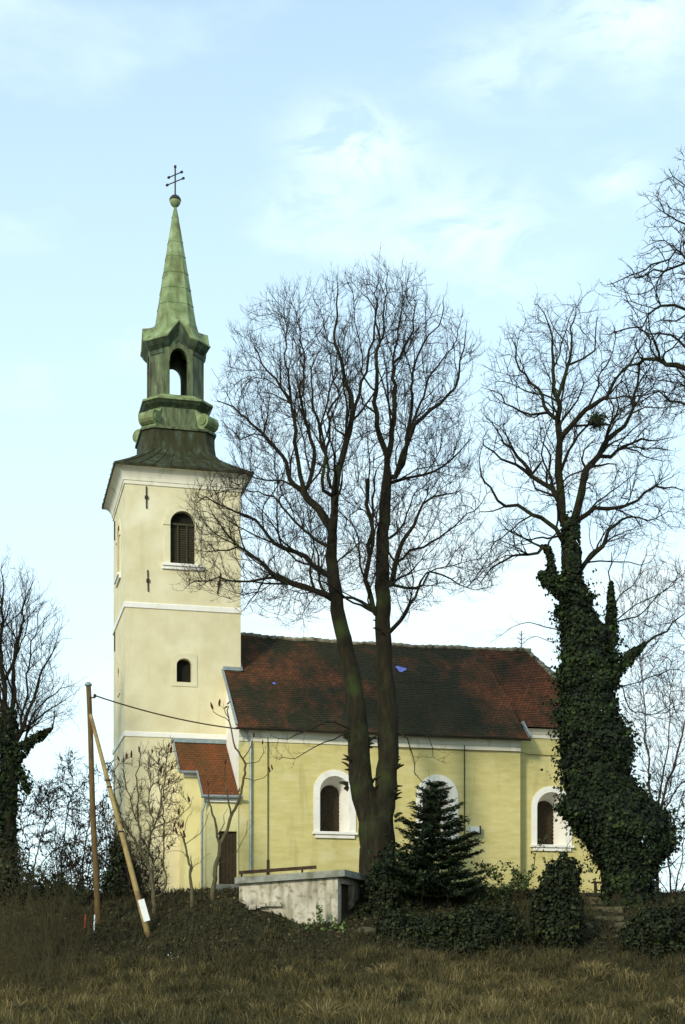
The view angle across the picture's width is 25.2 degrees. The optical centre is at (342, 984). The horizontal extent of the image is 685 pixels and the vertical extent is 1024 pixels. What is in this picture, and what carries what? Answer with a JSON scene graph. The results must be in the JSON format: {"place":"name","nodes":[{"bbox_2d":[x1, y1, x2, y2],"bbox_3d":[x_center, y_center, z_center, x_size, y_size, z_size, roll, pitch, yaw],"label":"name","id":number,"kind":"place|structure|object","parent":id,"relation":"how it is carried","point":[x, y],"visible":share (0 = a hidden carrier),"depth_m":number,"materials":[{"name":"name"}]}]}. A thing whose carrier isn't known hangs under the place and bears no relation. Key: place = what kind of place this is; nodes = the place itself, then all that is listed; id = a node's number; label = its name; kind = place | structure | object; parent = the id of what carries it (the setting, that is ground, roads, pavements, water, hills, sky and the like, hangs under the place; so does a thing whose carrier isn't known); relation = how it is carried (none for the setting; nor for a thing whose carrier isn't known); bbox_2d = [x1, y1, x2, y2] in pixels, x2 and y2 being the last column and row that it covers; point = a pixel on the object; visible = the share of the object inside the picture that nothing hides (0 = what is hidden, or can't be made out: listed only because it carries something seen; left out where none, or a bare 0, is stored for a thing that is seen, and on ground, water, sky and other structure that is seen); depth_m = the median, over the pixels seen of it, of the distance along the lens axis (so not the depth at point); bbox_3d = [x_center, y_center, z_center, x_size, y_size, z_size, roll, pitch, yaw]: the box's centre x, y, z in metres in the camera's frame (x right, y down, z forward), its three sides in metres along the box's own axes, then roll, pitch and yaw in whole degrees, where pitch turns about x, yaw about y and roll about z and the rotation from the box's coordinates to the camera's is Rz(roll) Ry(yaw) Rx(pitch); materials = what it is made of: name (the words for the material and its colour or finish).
{"place":"outdoors","nodes":[
{"label":"outdoors","id":0,"kind":"place"},
{"bbox_2d":[0,883,684,1023],"bbox_3d":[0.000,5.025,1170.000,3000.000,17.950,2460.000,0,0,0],"label":"ground","id":1,"kind":"structure","parent":0,"point":[343,916],"depth_m":56.73,"materials":[{"name":"plant"}]},
{"bbox_2d":[0,846,42,960],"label":"bare shrub","id":2,"kind":"object","parent":1,"relation":"on","point":[22,879],"visible":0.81,"depth_m":52.51,"materials":[{"name":"brown plant"}]},
{"bbox_2d":[0,863,46,894],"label":"bare shrub","id":3,"kind":"object","parent":1,"relation":"on","point":[23,881],"visible":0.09,"depth_m":62.00,"materials":[{"name":"brown plant"}]},
{"bbox_2d":[0,824,68,905],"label":"bramble","id":4,"kind":"object","parent":1,"relation":"on","point":[4,869],"visible":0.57,"depth_m":60.69,"materials":[{"name":"brown plant"}]},
{"bbox_2d":[0,548,87,887],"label":"ivied tree","id":5,"kind":"object","parent":1,"relation":"on","point":[13,755],"visible":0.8,"depth_m":62.66,"materials":[{"name":"brown plant"}]},
{"bbox_2d":[16,777,72,887],"bbox_3d":[-12.901,-5.991,63.949,3.514,5.600,2.271,0,0,0],"label":"bare shrub","id":6,"kind":"object","parent":1,"relation":"on","point":[44,824],"visible":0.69,"depth_m":63.79,"materials":[{"name":"brown plant"}]},
{"bbox_2d":[16,860,81,960],"bbox_3d":[-10.240,-2.402,53.598,2.686,3.856,1.878,0,0,20],"label":"bare shrub","id":7,"kind":"object","parent":1,"relation":"on","point":[54,906],"visible":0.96,"depth_m":53.44,"materials":[{"name":"brown plant"}]},
{"bbox_2d":[26,746,88,885],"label":"bare shrub","id":8,"kind":"object","parent":1,"relation":"on","point":[68,760],"visible":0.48,"depth_m":65.95,"materials":[{"name":"brown plant"}]},
{"bbox_2d":[42,881,97,953],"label":"bare shrub","id":9,"kind":"object","parent":1,"relation":"on","point":[79,910],"visible":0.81,"depth_m":54.52,"materials":[{"name":"brown plant"}]},
{"bbox_2d":[40,865,102,906],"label":"bramble","id":10,"kind":"object","parent":1,"relation":"on","point":[83,883],"visible":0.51,"depth_m":60.92,"materials":[{"name":"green plant"}]},
{"bbox_2d":[47,830,107,886],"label":"bare shrub","id":11,"kind":"object","parent":1,"relation":"on","point":[64,853],"visible":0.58,"depth_m":63.14,"materials":[{"name":"brown plant"}]},
{"bbox_2d":[57,764,111,886],"bbox_3d":[-10.838,-6.216,64.405,2.788,6.367,2.171,0,0,0],"label":"bare shrub","id":12,"kind":"object","parent":1,"relation":"on","point":[88,822],"visible":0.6,"depth_m":64.39,"materials":[{"name":"brown plant"}]},
{"bbox_2d":[91,752,133,884],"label":"bare shrub","id":13,"kind":"object","parent":1,"relation":"on","point":[102,807],"visible":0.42,"depth_m":65.02,"materials":[{"name":"brown plant"}]},
{"bbox_2d":[85,682,150,936],"bbox_3d":[-8.489,-6.636,57.805,3.376,9.921,0.502,0,0,33],"label":"utility pole","id":14,"kind":"object","parent":1,"relation":"on","point":[92,730],"visible":0.98,"depth_m":58.44,"materials":[{"name":"brown wood"}]},
{"bbox_2d":[138,899,149,921],"bbox_3d":[-7.357,-2.736,56.750,0.465,0.873,0.099,0,0,0],"label":"metal plate","id":15,"kind":"object","parent":14,"relation":"attached to","point":[143,909],"visible":1,"depth_m":56.74,"materials":[{"name":"white metal"}]},
{"bbox_2d":[96,695,236,728],"bbox_3d":[-6.949,-10.865,61.436,0.056,0.422,7.609,0,0,42],"label":"cable","id":16,"kind":"object","parent":14,"relation":"attached to","point":[164,715],"visible":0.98,"depth_m":61.23,"materials":[{"name":"black rubber"}]},
{"bbox_2d":[90,826,149,898],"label":"conifer shrub","id":17,"kind":"object","parent":1,"relation":"on","point":[112,879],"visible":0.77,"depth_m":62.23,"materials":[{"name":"green plant"}]},
{"bbox_2d":[115,833,168,898],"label":"bare shrub","id":18,"kind":"object","parent":1,"relation":"on","point":[143,872],"visible":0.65,"depth_m":61.87,"materials":[{"name":"brown plant"}]},
{"bbox_2d":[103,736,192,913],"bbox_3d":[-7.604,-5.899,59.532,3.766,7.763,2.277,0,0,0],"label":"sumac tree","id":19,"kind":"object","parent":1,"relation":"on","point":[152,823],"visible":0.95,"depth_m":59.43,"materials":[{"name":"brown plant"}]},
{"bbox_2d":[166,809,210,908],"bbox_3d":[-5.873,-4.379,58.203,1.861,4.701,0.827,0,0,0],"label":"sumac tree","id":20,"kind":"object","parent":1,"relation":"on","point":[183,835],"visible":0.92,"depth_m":58.15,"materials":[{"name":"brown plant"}]},
{"bbox_2d":[207,699,272,900],"bbox_3d":[-3.921,-6.520,58.602,2.520,8.863,0.891,0,0,-3],"label":"sumac tree","id":21,"kind":"object","parent":1,"relation":"on","point":[217,860],"visible":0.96,"depth_m":58.57,"materials":[{"name":"brown plant"}]},
{"bbox_2d":[235,869,367,924],"bbox_3d":[-1.512,-2.223,58.925,4.412,4.045,3.374,0,0,18],"label":"cellar","id":22,"kind":"object","parent":1,"relation":"on","point":[299,897],"visible":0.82,"depth_m":57.55,"materials":[{"name":"concrete"}]},
{"bbox_2d":[239,865,316,876],"bbox_3d":[-2.543,-3.960,60.141,3.233,1.320,0.147,0,0,18],"label":"plank rail","id":23,"kind":"object","parent":22,"relation":"on","point":[301,868],"visible":0.41,"depth_m":60.08,"materials":[{"name":"brown wood"}]},
{"bbox_2d":[341,885,347,912],"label":"door","id":24,"kind":"structure","parent":22,"relation":"in","point":[344,889],"depth_m":58.54,"materials":[{"name":"brown wood"}]},
{"bbox_2d":[305,918,315,928],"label":"weed plant","id":25,"kind":"object","parent":1,"relation":"on","point":[308,923],"visible":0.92,"depth_m":56.84,"materials":[{"name":"green plant"}]},
{"bbox_2d":[315,904,324,929],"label":"weed plant","id":26,"kind":"object","parent":1,"relation":"on","point":[319,918],"visible":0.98,"depth_m":56.47,"materials":[{"name":"green plant"}]},
{"bbox_2d":[328,915,339,931],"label":"weed plant","id":27,"kind":"object","parent":1,"relation":"on","point":[336,924],"visible":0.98,"depth_m":56.39,"materials":[{"name":"green plant"}]},
{"bbox_2d":[170,241,508,911],"bbox_3d":[-0.125,-15.925,59.819,13.691,26.430,9.069,0,0,0],"label":"linden tree","id":28,"kind":"object","parent":1,"relation":"on","point":[374,807],"visible":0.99,"depth_m":59.59,"materials":[{"name":"brown plant"}]},
{"bbox_2d":[0,943,684,1023],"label":"dry grass","id":29,"kind":"structure","parent":1,"relation":"on","point":[195,1016],"depth_m":44.51,"materials":[{"name":"brown plant"}]},
{"bbox_2d":[0,859,684,1000],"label":"brush","id":30,"kind":"object","parent":1,"relation":"on","point":[47,961],"visible":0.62,"depth_m":49.76,"materials":[{"name":"plant"}]},
{"bbox_2d":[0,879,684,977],"bbox_3d":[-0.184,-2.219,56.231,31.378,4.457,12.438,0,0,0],"label":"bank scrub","id":31,"kind":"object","parent":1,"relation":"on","point":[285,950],"visible":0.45,"depth_m":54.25,"materials":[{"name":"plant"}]},
{"bbox_2d":[338,921,346,932],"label":"weed plant","id":32,"kind":"object","parent":1,"relation":"on","point":[342,928],"visible":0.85,"depth_m":56.17,"materials":[{"name":"green plant"}]},
{"bbox_2d":[102,165,622,892],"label":"church","id":33,"kind":"structure","parent":1,"relation":"on","point":[480,715],"depth_m":67.53,"materials":[{"name":"beige paint"}]},
{"bbox_2d":[114,519,120,587],"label":"window","id":34,"kind":"structure","parent":33,"relation":"in","point":[118,576],"depth_m":69.12,"materials":[{"name":"beige paint"}]},
{"bbox_2d":[117,661,119,697],"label":"window","id":35,"kind":"structure","parent":33,"relation":"in","point":[118,666],"depth_m":69.59,"materials":[{"name":"beige paint"}]},
{"bbox_2d":[162,505,203,570],"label":"window","id":36,"kind":"structure","parent":33,"relation":"in","point":[174,526],"depth_m":67.71,"materials":[{"name":"beige paint"}]},
{"bbox_2d":[171,652,196,686],"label":"window","id":37,"kind":"structure","parent":33,"relation":"in","point":[180,670],"depth_m":67.68,"materials":[{"name":"beige paint"}]},
{"bbox_2d":[312,770,357,838],"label":"window","id":38,"kind":"structure","parent":33,"relation":"in","point":[334,810],"depth_m":66.24,"materials":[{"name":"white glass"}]},
{"bbox_2d":[415,775,457,843],"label":"window","id":39,"kind":"structure","parent":33,"relation":"in","point":[453,794],"depth_m":67.04,"materials":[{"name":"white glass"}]},
{"bbox_2d":[530,786,573,851],"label":"window","id":40,"kind":"structure","parent":33,"relation":"in","point":[542,821],"depth_m":69.34,"materials":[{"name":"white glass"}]},
{"bbox_2d":[353,927,376,934],"bbox_3d":[0.832,-1.925,55.590,0.994,0.326,0.673,0,0,0],"label":"stone","id":41,"kind":"object","parent":1,"relation":"on","point":[368,929],"visible":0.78,"depth_m":55.41,"materials":[{"name":"grey stone"}]},
{"bbox_2d":[346,854,434,919],"bbox_3d":[1.735,-3.760,58.816,3.302,3.290,2.211,0,0,-16],"label":"evergreen shrub","id":42,"kind":"object","parent":1,"relation":"on","point":[371,906],"visible":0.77,"depth_m":58.22,"materials":[{"name":"green plant"}]},
{"bbox_2d":[366,833,430,903],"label":"ivy clump","id":43,"kind":"object","parent":1,"relation":"on","point":[388,859],"visible":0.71,"depth_m":58.45,"materials":[{"name":"green plant"}]},
{"bbox_2d":[372,900,476,953],"bbox_3d":[2.895,-1.878,54.916,4.016,2.257,2.858,0,0,0],"label":"evergreen shrub","id":44,"kind":"object","parent":1,"relation":"on","point":[415,928],"visible":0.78,"depth_m":54.47,"materials":[{"name":"green plant"}]},
{"bbox_2d":[381,779,489,905],"bbox_3d":[3.375,-5.434,59.290,4.914,4.927,5.267,0,0,0],"label":"spruce tree","id":45,"kind":"object","parent":1,"relation":"on","point":[433,882],"visible":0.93,"depth_m":58.64,"materials":[{"name":"green plant"}]},
{"bbox_2d":[440,893,531,956],"bbox_3d":[5.105,-1.906,54.483,3.442,2.669,2.582,0,0,34],"label":"evergreen shrub","id":46,"kind":"object","parent":1,"relation":"on","point":[499,926],"visible":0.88,"depth_m":54.12,"materials":[{"name":"green plant"}]},
{"bbox_2d":[459,833,575,906],"bbox_3d":[6.739,-4.371,60.681,4.680,3.500,2.750,0,0,-26],"label":"leafy shrub","id":47,"kind":"object","parent":1,"relation":"on","point":[521,885],"visible":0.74,"depth_m":60.25,"materials":[{"name":"green plant"}]},
{"bbox_2d":[521,845,595,953],"bbox_3d":[7.704,-2.851,54.798,2.199,4.297,2.288,0,0,-36],"label":"evergreen shrub","id":48,"kind":"object","parent":1,"relation":"on","point":[561,898],"visible":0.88,"depth_m":54.54,"materials":[{"name":"green plant"}]},
{"bbox_2d":[460,279,684,910],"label":"ivied tree","id":49,"kind":"object","parent":1,"relation":"on","point":[625,817],"visible":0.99,"depth_m":60.41,"materials":[{"name":"green plant"}]},
{"bbox_2d":[585,410,606,434],"bbox_3d":[9.998,-22.060,60.112,0.949,0.895,0.870,0,0,0],"label":"mistletoe","id":50,"kind":"object","parent":49,"relation":"attached to","point":[590,424],"visible":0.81,"depth_m":59.98,"materials":[{"name":"green plant"}]},
{"bbox_2d":[591,878,602,892],"bbox_3d":[10.757,-4.401,63.400,0.870,1.450,0.480,0,0,0],"label":"bench","id":51,"kind":"object","parent":1,"relation":"on","point":[596,883],"visible":0.3,"depth_m":63.22,"materials":[{"name":"brown wood"}]},
{"bbox_2d":[589,897,623,926],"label":"stone steps","id":52,"kind":"structure","parent":1,"relation":"on","point":[615,909],"depth_m":60.00,"materials":[{"name":"grey stone"}]},
{"bbox_2d":[612,922,626,928],"bbox_3d":[10.570,-2.170,57.789,0.930,0.351,0.658,0,0,0],"label":"stone","id":53,"kind":"object","parent":1,"relation":"on","point":[619,923],"visible":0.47,"depth_m":57.64,"materials":[{"name":"grey stone"}]},
{"bbox_2d":[594,145,684,429],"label":"oak tree","id":54,"kind":"object","parent":1,"relation":"on","point":[672,364],"visible":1,"depth_m":46.82,"materials":[{"name":"brown plant"}]},
{"bbox_2d":[615,551,684,891],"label":"young tree","id":55,"kind":"object","parent":1,"relation":"on","point":[664,704],"visible":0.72,"depth_m":79.81,"materials":[{"name":"brown plant"}]},
{"bbox_2d":[619,891,684,960],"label":"evergreen shrub","id":56,"kind":"object","parent":1,"relation":"on","point":[670,931],"visible":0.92,"depth_m":54.04,"materials":[{"name":"green plant"}]},
{"bbox_2d":[637,756,684,891],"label":"bare shrub","id":57,"kind":"object","parent":1,"relation":"on","point":[661,775],"visible":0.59,"depth_m":65.79,"materials":[{"name":"brown plant"}]},
{"bbox_2d":[0,0,684,891],"label":"sky","id":58,"kind":"structure","parent":0,"point":[505,148],"materials":[{"name":"blue"}]}
]}

